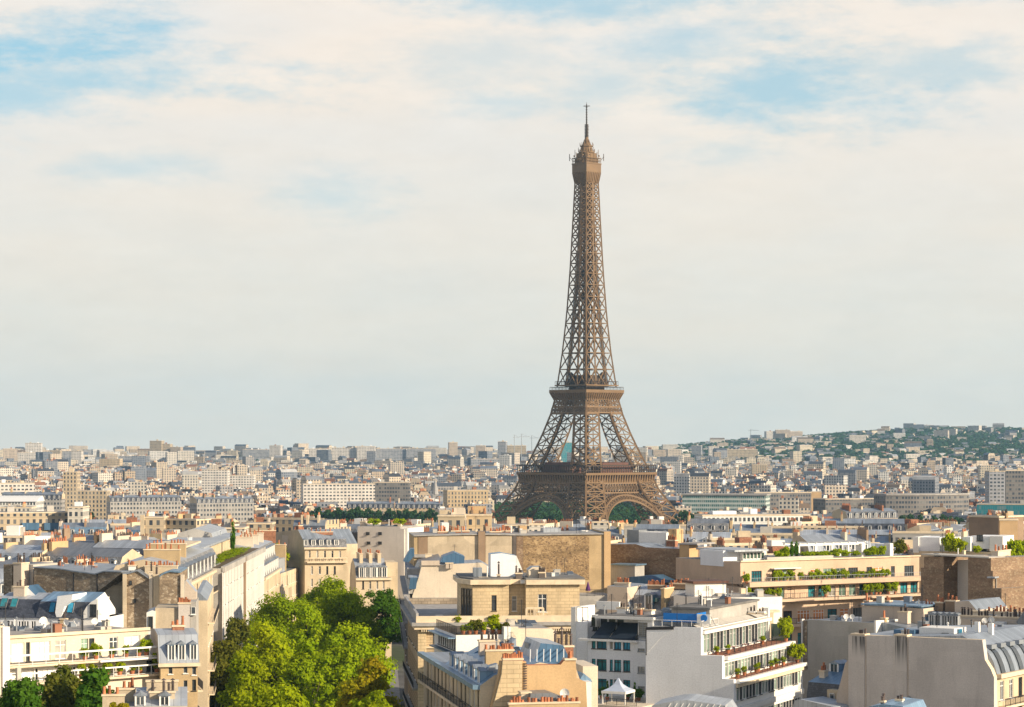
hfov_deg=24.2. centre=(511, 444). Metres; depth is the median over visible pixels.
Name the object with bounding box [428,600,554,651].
white penthouse house
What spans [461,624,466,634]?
potted shrub
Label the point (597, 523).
apartment building
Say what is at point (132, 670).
potted shrub
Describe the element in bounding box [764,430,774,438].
tower block
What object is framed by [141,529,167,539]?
apartment building
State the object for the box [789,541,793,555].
cypress tree
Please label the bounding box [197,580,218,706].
street front house
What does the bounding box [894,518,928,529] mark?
apartment building
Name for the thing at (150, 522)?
apartment building
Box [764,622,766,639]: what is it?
window
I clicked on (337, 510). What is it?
tree
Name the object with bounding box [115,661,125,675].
potted shrub
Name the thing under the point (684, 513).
tree
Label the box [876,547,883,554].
roof shrub
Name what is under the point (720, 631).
window
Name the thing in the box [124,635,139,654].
window
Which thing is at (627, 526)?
apartment building
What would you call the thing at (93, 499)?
apartment building
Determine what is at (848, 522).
apartment building
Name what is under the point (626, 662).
window
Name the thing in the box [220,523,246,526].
apartment building
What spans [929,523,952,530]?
apartment building
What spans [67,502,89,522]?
apartment building
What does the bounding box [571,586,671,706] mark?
white modern block
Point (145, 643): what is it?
potted shrub
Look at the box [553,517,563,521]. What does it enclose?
tree
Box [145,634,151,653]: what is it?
window
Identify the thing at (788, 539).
apartment building
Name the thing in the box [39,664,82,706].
plane tree
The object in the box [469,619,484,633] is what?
potted shrub
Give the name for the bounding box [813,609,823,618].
window
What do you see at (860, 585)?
window
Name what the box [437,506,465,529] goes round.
apartment building
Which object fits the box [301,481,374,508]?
apartment building
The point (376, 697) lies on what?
plane tree
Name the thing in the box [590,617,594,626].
window
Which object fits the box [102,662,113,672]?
potted shrub
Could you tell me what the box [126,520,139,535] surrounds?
apartment building
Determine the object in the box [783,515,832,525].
apartment building
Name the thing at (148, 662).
window
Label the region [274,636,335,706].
plane tree
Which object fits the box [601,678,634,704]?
pagoda tent
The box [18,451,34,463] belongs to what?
tower block
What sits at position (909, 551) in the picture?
apartment building
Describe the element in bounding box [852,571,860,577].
potted shrub
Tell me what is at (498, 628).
potted shrub
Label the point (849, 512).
apartment building
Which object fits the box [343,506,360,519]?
tree
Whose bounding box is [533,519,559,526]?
apartment building
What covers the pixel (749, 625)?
window
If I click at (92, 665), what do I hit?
potted shrub
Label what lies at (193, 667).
window
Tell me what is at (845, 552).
roof shrub
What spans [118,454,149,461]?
slab block
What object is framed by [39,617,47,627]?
satellite dish
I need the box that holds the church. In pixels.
[432,478,438,497]
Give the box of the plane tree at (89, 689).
[74,665,115,706]
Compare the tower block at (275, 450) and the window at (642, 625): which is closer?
the window at (642, 625)
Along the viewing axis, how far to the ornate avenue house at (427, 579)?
419.42 m
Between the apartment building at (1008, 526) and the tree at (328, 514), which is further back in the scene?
the tree at (328, 514)
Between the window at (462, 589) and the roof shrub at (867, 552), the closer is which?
the window at (462, 589)
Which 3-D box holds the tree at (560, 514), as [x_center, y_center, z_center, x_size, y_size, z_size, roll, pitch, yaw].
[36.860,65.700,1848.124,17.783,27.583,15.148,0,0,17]
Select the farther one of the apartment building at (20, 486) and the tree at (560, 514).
the apartment building at (20, 486)
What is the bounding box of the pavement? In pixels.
[381,670,400,703]
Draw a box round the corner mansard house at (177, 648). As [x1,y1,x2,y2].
[151,616,202,706]
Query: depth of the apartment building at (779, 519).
1004.72 m
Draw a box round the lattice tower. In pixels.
[492,102,680,523]
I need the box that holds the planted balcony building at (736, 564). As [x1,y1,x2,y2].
[676,535,920,661]
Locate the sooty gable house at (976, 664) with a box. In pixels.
[836,606,1023,706]
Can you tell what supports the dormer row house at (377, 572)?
on the ground
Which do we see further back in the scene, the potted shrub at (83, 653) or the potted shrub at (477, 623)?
the potted shrub at (477, 623)
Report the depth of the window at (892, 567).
448.72 m
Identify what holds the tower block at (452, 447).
on the ground
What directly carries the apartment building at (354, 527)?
on the ground
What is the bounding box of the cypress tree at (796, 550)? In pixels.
[793,540,798,555]
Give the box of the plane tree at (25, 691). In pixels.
[0,677,44,706]
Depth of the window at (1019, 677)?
315.79 m
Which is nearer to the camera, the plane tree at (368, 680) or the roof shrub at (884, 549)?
the plane tree at (368, 680)
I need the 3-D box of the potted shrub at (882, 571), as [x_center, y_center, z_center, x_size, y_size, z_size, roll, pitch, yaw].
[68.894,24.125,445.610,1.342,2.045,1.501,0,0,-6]
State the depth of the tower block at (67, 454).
4601.57 m
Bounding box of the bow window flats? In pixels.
[987,544,1014,587]
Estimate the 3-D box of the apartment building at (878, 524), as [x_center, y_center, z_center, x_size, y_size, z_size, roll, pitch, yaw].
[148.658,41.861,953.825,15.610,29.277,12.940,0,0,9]
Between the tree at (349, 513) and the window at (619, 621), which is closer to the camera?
the window at (619, 621)
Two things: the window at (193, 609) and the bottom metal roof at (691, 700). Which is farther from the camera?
the window at (193, 609)
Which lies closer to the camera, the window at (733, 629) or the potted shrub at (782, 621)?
the window at (733, 629)
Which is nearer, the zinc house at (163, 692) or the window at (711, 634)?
the zinc house at (163, 692)
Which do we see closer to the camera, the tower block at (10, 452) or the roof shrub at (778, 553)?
the roof shrub at (778, 553)
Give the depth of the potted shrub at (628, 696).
344.10 m
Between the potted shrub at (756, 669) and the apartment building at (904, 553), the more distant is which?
the apartment building at (904, 553)
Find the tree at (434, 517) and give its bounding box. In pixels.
[427,508,437,521]
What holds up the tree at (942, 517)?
on the ground
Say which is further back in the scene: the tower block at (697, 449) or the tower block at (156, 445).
the tower block at (697, 449)
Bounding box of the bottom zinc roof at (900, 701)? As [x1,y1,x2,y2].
[870,693,925,706]
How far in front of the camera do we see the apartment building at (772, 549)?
709.10 m
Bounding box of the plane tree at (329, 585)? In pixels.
[297,574,365,618]
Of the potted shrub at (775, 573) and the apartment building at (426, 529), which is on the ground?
the apartment building at (426, 529)
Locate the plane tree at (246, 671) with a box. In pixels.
[216,643,272,706]
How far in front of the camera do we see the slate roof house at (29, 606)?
389.28 m
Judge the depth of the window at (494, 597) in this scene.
377.22 m
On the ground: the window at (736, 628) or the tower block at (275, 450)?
the tower block at (275, 450)
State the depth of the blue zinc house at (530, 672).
264.04 m
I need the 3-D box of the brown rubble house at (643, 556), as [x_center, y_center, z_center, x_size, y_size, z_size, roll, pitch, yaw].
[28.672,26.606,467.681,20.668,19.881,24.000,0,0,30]
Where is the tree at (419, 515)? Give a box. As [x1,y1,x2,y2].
[410,511,429,523]
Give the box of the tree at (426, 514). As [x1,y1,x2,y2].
[417,509,431,520]
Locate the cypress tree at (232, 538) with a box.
[230,519,235,549]
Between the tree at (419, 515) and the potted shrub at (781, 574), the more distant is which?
the tree at (419, 515)
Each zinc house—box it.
[101,677,186,706]
[417,619,597,706]
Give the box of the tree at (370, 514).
[361,507,380,519]
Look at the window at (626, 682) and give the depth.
350.06 m
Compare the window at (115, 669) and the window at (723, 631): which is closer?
the window at (115, 669)
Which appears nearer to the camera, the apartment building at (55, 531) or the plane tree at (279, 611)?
the plane tree at (279, 611)
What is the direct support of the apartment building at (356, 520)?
on the ground
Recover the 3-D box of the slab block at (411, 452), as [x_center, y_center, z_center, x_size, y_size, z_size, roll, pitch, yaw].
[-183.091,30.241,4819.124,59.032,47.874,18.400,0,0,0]
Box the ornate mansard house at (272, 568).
[234,528,281,603]
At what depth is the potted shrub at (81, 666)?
275.59 m
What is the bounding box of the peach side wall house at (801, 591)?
[699,542,804,597]
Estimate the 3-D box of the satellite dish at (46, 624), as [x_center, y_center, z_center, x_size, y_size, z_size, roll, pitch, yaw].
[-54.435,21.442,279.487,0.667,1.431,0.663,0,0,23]
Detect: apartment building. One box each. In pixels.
[0,479,34,495]
[0,502,36,510]
[0,505,67,532]
[0,538,50,559]
[0,552,49,561]
[0,556,94,596]
[0,561,56,568]
[0,602,158,694]
[2,488,64,510]
[2,525,24,543]
[18,534,49,543]
[22,531,103,547]
[25,531,54,538]
[37,527,60,535]
[40,554,101,562]
[44,536,141,564]
[50,532,61,539]
[53,529,113,536]
[58,518,108,533]
[62,524,125,540]
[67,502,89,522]
[70,530,111,534]
[77,487,110,518]
[89,513,139,530]
[92,529,159,555]
[95,515,118,518]
[95,557,108,562]
[106,490,180,518]
[110,517,136,533]
[116,530,177,540]
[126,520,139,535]
[140,510,168,536]
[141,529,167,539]
[159,529,180,533]
[166,511,215,531]
[190,493,253,522]
[192,512,238,522]
[200,519,221,525]
[202,467,229,493]
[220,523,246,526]
[221,518,248,532]
[230,473,255,489]
[247,515,275,531]
[264,511,338,531]
[266,513,283,516]
[293,512,326,529]
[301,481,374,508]
[339,519,397,531]
[339,520,350,530]
[346,497,394,515]
[346,518,380,523]
[392,527,428,640]
[395,497,442,513]
[402,518,433,526]
[430,518,465,529]
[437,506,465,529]
[443,486,487,507]
[466,506,491,530]
[484,522,488,530]
[492,516,501,529]
[495,519,506,524]
[505,517,529,530]
[521,519,544,530]
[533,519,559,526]
[554,520,590,530]
[560,519,584,526]
[565,523,622,541]
[591,514,608,530]
[608,520,623,535]
[611,536,620,543]
[624,518,686,536]
[633,520,680,531]
[687,512,729,533]
[689,526,731,541]
[694,509,809,525]
[707,531,779,543]
[711,534,766,547]
[730,517,769,532]
[732,526,797,538]
[739,522,794,532]
[752,545,801,554]
[753,540,789,553]
[770,520,819,528]
[780,534,800,546]
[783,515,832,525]
[790,526,870,551]
[795,520,863,531]
[800,525,846,534]
[821,512,878,526]
[832,503,897,518]
[835,525,896,537]
[848,530,891,542]
[865,515,904,530]
[870,535,879,542]
[892,524,957,542]
[893,547,907,554]
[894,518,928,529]
[897,539,912,548]
[904,520,941,530]
[906,543,913,554]
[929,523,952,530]
[930,519,960,535]
[941,518,968,535]
[945,528,967,539]
[968,509,1023,550]
[999,509,1017,540]
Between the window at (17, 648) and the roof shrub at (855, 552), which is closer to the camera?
the window at (17, 648)
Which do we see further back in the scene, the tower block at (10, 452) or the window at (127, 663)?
the tower block at (10, 452)
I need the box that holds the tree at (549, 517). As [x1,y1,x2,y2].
[543,515,554,520]
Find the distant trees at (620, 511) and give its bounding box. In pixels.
[197,426,1023,523]
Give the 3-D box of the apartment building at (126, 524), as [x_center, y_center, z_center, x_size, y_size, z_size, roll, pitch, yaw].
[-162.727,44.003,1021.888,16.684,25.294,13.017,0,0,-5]
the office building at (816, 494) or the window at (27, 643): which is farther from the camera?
the office building at (816, 494)
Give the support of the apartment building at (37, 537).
on the ground
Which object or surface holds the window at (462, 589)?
in the corner stone mansion
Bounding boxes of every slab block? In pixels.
[99,457,122,466]
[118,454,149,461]
[243,448,269,459]
[309,448,330,456]
[332,446,356,459]
[376,447,405,459]
[406,447,435,459]
[471,457,498,465]
[727,448,757,457]
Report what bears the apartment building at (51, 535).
on the ground
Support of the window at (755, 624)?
in the white gable building at (682, 641)
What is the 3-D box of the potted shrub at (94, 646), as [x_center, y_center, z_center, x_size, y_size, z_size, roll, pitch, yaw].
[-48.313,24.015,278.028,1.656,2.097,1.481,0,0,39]
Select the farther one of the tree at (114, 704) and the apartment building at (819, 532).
the apartment building at (819, 532)
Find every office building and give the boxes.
[373,479,410,502]
[681,493,770,512]
[744,490,811,510]
[808,488,821,510]
[813,495,873,512]
[874,493,969,516]
[976,500,1023,514]
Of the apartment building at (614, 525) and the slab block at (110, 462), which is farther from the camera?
the slab block at (110, 462)
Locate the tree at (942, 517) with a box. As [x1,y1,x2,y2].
[939,514,956,520]
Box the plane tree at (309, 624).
[285,604,334,685]
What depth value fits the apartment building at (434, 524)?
959.23 m
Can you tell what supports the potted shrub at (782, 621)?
on the white gable building at (682, 641)
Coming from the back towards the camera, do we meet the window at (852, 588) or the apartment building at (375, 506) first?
the apartment building at (375, 506)
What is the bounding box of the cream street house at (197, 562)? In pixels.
[105,539,220,625]
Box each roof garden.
[214,546,250,564]
[274,542,289,566]
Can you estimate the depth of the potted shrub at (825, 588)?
438.15 m
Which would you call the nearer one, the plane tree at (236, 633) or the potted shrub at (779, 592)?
the plane tree at (236, 633)
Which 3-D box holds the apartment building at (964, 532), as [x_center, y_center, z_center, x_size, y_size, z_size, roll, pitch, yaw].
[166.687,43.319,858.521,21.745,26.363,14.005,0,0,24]
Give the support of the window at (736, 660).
in the white gable building at (682, 641)
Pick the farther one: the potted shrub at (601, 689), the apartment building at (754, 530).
the apartment building at (754, 530)
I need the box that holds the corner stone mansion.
[400,552,584,706]
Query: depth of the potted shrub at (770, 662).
351.45 m
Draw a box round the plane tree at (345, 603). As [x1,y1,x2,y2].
[317,586,389,667]
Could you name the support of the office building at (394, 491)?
on the ground
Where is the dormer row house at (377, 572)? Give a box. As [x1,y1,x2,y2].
[350,548,397,661]
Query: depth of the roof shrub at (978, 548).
455.05 m
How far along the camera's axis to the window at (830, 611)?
440.58 m
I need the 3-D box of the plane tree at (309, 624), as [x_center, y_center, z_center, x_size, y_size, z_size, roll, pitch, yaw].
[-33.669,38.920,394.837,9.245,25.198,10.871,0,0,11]
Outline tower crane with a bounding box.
[519,434,529,460]
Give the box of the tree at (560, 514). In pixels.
[553,511,563,518]
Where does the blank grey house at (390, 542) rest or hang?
on the ground
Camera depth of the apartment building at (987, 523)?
757.14 m
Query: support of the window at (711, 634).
in the white gable building at (682, 641)
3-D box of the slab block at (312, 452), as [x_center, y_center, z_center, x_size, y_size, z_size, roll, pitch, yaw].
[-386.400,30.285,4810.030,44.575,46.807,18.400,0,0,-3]
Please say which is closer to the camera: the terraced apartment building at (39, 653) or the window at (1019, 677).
the terraced apartment building at (39, 653)
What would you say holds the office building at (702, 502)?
on the ground
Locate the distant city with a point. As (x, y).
(279, 481)
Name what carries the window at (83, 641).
in the terraced apartment building at (39, 653)
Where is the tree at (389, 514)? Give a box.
[382,508,399,521]
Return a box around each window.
[12,642,24,662]
[12,669,32,680]
[25,642,30,662]
[31,641,51,661]
[39,667,57,679]
[54,640,66,660]
[69,666,77,676]
[80,639,88,658]
[89,638,93,657]
[90,604,96,616]
[109,637,118,656]
[110,663,116,674]
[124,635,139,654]
[126,662,137,673]
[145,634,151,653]
[146,661,154,671]
[148,616,153,628]
[190,607,195,614]
[191,666,196,675]
[191,680,195,691]
[460,588,463,614]
[463,588,466,615]
[465,589,468,615]
[469,589,471,615]
[491,595,496,611]
[511,596,516,611]
[537,594,546,612]
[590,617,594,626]
[597,641,606,649]
[597,659,606,671]
[598,679,606,688]
[609,660,612,671]
[613,642,620,649]
[613,660,620,671]
[617,619,623,627]
[622,642,630,650]
[624,660,630,672]
[624,680,629,686]
[637,622,646,637]
[637,666,644,673]
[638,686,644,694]
[703,635,707,653]
[707,634,709,652]
[710,633,713,651]
[720,631,723,649]
[723,631,724,647]
[725,630,730,647]
[725,663,728,677]
[728,662,731,676]
[730,629,731,647]
[730,661,734,675]
[733,629,734,645]
[733,660,736,673]
[736,628,737,644]
[736,688,740,701]
[738,687,743,700]
[739,627,742,644]
[744,626,748,643]
[749,625,750,641]
[749,657,752,670]
[749,684,752,697]
[751,571,760,581]
[752,625,753,641]
[755,624,757,641]
[758,623,759,639]
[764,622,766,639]
[777,587,783,597]
[783,611,791,621]
[798,610,809,622]
[798,633,800,643]
[808,586,814,596]
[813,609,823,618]
[818,586,823,596]
[823,568,831,578]
[828,609,836,617]
[829,585,834,595]
[836,568,844,577]
[839,585,844,595]
[840,608,847,616]
[848,568,856,577]
[849,584,855,594]
[853,608,861,616]
[859,584,865,594]
[874,567,882,576]
[891,566,893,575]
[900,582,906,592]
[904,566,912,575]
[911,582,916,592]
[976,535,982,541]
[1000,681,1004,701]
[1009,679,1011,697]
[1018,677,1020,696]
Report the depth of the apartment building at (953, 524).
983.16 m
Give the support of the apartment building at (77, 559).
on the ground
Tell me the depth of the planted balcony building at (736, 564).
439.49 m
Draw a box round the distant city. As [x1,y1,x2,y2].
[0,423,1023,533]
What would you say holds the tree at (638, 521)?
on the ground
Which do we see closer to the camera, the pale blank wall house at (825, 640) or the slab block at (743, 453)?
the pale blank wall house at (825, 640)
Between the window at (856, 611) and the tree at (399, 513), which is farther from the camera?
the tree at (399, 513)
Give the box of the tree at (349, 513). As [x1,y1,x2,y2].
[338,508,354,521]
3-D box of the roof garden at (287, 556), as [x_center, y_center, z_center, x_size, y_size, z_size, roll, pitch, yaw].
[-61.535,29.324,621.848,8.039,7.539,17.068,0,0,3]
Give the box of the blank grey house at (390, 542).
[352,517,423,597]
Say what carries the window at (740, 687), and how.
in the white gable building at (682, 641)
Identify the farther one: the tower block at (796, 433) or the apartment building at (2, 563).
the tower block at (796, 433)
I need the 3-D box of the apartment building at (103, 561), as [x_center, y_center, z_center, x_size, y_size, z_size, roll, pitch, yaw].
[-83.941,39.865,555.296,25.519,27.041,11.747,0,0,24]
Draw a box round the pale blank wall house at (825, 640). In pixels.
[801,599,917,698]
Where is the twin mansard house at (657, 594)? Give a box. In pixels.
[607,577,688,612]
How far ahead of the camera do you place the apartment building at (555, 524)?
939.99 m
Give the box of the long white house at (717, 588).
[674,577,781,639]
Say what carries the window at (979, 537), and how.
in the white rooftop house at (926, 544)
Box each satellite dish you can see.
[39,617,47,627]
[43,621,49,632]
[63,619,68,630]
[91,618,97,625]
[560,688,568,696]
[988,616,994,622]
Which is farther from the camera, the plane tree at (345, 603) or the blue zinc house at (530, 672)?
the plane tree at (345, 603)
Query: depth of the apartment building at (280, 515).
1146.15 m
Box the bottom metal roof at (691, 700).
[652,694,736,706]
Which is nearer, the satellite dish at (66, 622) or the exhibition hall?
the satellite dish at (66, 622)
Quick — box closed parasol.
[585,582,590,590]
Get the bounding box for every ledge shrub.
[454,614,461,622]
[487,614,499,618]
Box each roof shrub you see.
[367,518,381,524]
[392,518,406,524]
[774,550,784,556]
[779,546,789,556]
[800,551,810,555]
[829,548,841,555]
[841,549,850,555]
[851,550,860,555]
[864,549,872,555]
[868,546,876,554]
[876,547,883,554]
[878,545,886,554]
[941,533,954,551]
[952,536,967,551]
[972,545,981,552]
[1004,538,1023,555]
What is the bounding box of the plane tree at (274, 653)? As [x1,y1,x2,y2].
[249,621,295,690]
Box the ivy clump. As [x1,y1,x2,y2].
[891,538,907,553]
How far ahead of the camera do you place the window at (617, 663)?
350.83 m
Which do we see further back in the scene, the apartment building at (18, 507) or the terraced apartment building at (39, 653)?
the apartment building at (18, 507)
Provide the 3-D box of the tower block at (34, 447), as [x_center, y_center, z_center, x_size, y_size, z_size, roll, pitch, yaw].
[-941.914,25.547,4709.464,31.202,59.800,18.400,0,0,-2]
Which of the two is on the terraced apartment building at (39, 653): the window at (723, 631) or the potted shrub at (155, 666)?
the potted shrub at (155, 666)
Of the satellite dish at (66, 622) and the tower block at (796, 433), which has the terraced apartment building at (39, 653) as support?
the satellite dish at (66, 622)
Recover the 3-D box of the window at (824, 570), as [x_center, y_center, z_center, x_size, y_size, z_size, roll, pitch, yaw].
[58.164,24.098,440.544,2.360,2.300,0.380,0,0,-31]
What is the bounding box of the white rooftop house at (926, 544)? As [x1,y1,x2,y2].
[913,535,1013,591]
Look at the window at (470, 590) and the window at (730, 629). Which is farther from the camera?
the window at (470, 590)
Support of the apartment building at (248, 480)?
on the ground
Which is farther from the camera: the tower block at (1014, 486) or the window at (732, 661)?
the tower block at (1014, 486)
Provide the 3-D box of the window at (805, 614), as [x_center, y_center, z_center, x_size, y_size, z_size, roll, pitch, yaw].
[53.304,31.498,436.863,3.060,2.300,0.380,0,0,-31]
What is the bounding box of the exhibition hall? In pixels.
[0,496,44,510]
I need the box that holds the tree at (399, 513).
[394,510,403,518]
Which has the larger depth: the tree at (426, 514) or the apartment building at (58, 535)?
the tree at (426, 514)
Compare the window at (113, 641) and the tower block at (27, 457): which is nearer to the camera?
the window at (113, 641)
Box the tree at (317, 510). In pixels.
[310,506,322,517]
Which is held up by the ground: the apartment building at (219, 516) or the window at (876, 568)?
the apartment building at (219, 516)
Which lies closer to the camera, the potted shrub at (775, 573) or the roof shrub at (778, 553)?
the potted shrub at (775, 573)
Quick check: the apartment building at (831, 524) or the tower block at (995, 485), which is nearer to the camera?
the apartment building at (831, 524)
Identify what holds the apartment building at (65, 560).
on the ground
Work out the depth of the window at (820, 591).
439.83 m
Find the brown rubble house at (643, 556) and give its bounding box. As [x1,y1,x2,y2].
[611,529,714,584]
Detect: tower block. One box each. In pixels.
[3,447,16,460]
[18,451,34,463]
[25,442,41,459]
[42,449,61,453]
[62,449,71,458]
[63,468,79,511]
[72,450,83,463]
[150,439,163,450]
[162,443,172,451]
[170,446,182,451]
[269,444,282,456]
[357,445,375,460]
[448,441,457,455]
[476,444,485,456]
[498,440,506,458]
[507,444,525,453]
[561,441,571,461]
[691,444,701,454]
[708,445,718,456]
[751,463,766,474]
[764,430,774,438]
[775,429,789,437]
[790,431,802,436]
[985,469,1004,502]
[1001,468,1023,502]
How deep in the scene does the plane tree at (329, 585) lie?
498.81 m
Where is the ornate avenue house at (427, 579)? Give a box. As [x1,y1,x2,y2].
[399,544,487,706]
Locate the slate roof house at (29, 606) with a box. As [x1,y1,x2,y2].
[0,579,123,629]
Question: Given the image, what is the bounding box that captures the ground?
[391,641,404,706]
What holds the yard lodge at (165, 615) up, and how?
on the ground
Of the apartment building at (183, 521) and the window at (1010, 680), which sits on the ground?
the apartment building at (183, 521)
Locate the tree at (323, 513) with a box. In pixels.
[313,509,329,517]
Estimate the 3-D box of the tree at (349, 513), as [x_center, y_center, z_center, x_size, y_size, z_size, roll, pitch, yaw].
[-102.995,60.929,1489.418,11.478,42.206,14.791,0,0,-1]
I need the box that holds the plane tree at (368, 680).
[335,655,403,706]
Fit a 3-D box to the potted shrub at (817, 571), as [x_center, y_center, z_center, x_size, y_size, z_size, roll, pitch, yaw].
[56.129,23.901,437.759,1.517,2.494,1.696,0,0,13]
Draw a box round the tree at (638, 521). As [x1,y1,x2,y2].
[629,519,640,523]
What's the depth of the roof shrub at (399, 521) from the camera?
639.78 m
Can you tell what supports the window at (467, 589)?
in the corner stone mansion
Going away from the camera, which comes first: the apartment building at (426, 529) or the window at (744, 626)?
the window at (744, 626)
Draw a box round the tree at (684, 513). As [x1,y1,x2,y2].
[680,509,696,521]
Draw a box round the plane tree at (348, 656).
[312,620,398,706]
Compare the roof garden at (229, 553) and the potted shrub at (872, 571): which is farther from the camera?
the roof garden at (229, 553)
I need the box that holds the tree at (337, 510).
[334,507,348,518]
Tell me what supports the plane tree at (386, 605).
on the pavement
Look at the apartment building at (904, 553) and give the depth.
749.47 m
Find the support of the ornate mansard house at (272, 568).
on the ground
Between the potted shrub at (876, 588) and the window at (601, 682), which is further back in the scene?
the potted shrub at (876, 588)
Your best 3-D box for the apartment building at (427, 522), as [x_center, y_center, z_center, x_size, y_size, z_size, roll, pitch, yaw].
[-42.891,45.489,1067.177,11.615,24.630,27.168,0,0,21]
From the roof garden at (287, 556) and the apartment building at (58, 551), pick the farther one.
the roof garden at (287, 556)
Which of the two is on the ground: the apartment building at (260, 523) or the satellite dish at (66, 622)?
the apartment building at (260, 523)
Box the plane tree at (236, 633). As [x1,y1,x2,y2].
[223,617,251,657]
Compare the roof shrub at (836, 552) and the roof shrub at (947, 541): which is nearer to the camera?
the roof shrub at (836, 552)
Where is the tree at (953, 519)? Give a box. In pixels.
[948,516,959,523]
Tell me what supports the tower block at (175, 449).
on the ground
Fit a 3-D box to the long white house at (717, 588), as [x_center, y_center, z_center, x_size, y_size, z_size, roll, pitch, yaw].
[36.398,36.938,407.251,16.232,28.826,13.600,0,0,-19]
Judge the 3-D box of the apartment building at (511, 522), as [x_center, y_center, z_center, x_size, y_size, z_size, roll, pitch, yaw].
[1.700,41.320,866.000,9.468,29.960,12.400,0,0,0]
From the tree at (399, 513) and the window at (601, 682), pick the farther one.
the tree at (399, 513)
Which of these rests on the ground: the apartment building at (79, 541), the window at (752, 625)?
the apartment building at (79, 541)
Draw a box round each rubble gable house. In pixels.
[4,553,133,594]
[122,560,160,627]
[159,567,191,603]
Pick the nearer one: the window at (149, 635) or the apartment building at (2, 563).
the window at (149, 635)
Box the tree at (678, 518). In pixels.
[670,511,687,523]
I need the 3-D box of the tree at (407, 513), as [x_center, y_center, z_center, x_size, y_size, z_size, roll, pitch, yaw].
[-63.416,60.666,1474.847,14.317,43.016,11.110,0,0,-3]
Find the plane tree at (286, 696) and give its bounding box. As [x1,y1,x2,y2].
[232,677,309,706]
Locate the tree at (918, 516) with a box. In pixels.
[910,514,926,521]
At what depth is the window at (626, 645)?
350.06 m
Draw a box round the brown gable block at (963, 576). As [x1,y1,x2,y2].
[914,533,1023,611]
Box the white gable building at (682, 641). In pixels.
[646,585,806,706]
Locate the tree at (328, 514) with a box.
[323,510,341,520]
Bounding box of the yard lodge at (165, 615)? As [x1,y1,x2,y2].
[147,579,198,634]
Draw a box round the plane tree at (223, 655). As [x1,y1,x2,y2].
[210,640,237,706]
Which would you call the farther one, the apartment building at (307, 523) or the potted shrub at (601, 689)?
the apartment building at (307, 523)
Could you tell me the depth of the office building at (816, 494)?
2004.00 m
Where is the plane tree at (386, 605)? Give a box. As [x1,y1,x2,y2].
[361,587,402,691]
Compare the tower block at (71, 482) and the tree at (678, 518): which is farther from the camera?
the tower block at (71, 482)
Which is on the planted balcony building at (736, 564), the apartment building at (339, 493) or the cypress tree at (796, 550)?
the cypress tree at (796, 550)
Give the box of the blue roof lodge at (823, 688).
[793,659,847,706]
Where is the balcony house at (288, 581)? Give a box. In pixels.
[273,540,299,621]
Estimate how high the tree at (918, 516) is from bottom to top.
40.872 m
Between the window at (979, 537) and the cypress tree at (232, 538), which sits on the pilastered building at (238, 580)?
the cypress tree at (232, 538)
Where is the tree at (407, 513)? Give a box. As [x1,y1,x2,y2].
[400,508,420,520]
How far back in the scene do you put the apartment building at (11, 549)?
593.15 m
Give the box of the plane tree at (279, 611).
[240,592,339,677]
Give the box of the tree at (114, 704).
[109,702,129,706]
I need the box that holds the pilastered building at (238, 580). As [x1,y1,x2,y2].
[145,524,265,649]
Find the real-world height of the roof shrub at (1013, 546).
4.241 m
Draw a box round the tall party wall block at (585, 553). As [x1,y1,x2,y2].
[408,515,610,614]
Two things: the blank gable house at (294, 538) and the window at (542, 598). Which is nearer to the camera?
the window at (542, 598)
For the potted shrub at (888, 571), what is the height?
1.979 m
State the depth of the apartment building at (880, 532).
931.38 m
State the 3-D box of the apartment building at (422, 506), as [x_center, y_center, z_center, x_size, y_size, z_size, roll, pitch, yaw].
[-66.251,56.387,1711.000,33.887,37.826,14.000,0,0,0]
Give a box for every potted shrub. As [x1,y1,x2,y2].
[77,663,85,677]
[80,647,88,660]
[87,663,97,670]
[89,642,102,658]
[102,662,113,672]
[109,647,115,658]
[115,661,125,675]
[122,645,129,657]
[129,667,135,673]
[136,645,141,655]
[139,638,152,655]
[151,652,158,671]
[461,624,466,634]
[464,621,474,633]
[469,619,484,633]
[479,622,486,633]
[487,617,499,633]
[496,625,501,633]
[499,622,509,626]
[598,686,605,698]
[605,680,608,699]
[626,687,632,700]
[633,681,636,701]
[636,688,644,700]
[713,646,719,654]
[734,667,739,677]
[741,666,746,675]
[742,573,749,583]
[753,663,758,672]
[764,588,771,594]
[768,660,774,668]
[772,570,778,580]
[773,657,779,666]
[776,588,781,595]
[776,616,793,636]
[778,570,784,580]
[780,655,785,664]
[782,624,791,641]
[786,569,794,578]
[787,642,806,662]
[797,571,803,579]
[808,572,816,579]
[814,568,822,578]
[821,584,830,596]
[826,571,832,578]
[831,569,836,578]
[838,569,847,577]
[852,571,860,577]
[859,570,865,577]
[862,584,869,594]
[868,583,875,594]
[869,568,875,576]
[872,583,879,594]
[878,582,883,593]
[879,569,885,576]
[883,569,890,576]
[883,582,893,593]
[890,582,898,593]
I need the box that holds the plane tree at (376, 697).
[348,690,392,706]
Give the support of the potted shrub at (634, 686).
on the white modern block at (611, 646)
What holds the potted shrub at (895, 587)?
on the planted balcony building at (736, 564)
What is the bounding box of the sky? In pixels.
[0,0,1023,450]
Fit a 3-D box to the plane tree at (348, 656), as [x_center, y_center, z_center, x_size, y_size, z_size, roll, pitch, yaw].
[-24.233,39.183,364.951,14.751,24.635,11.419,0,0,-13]

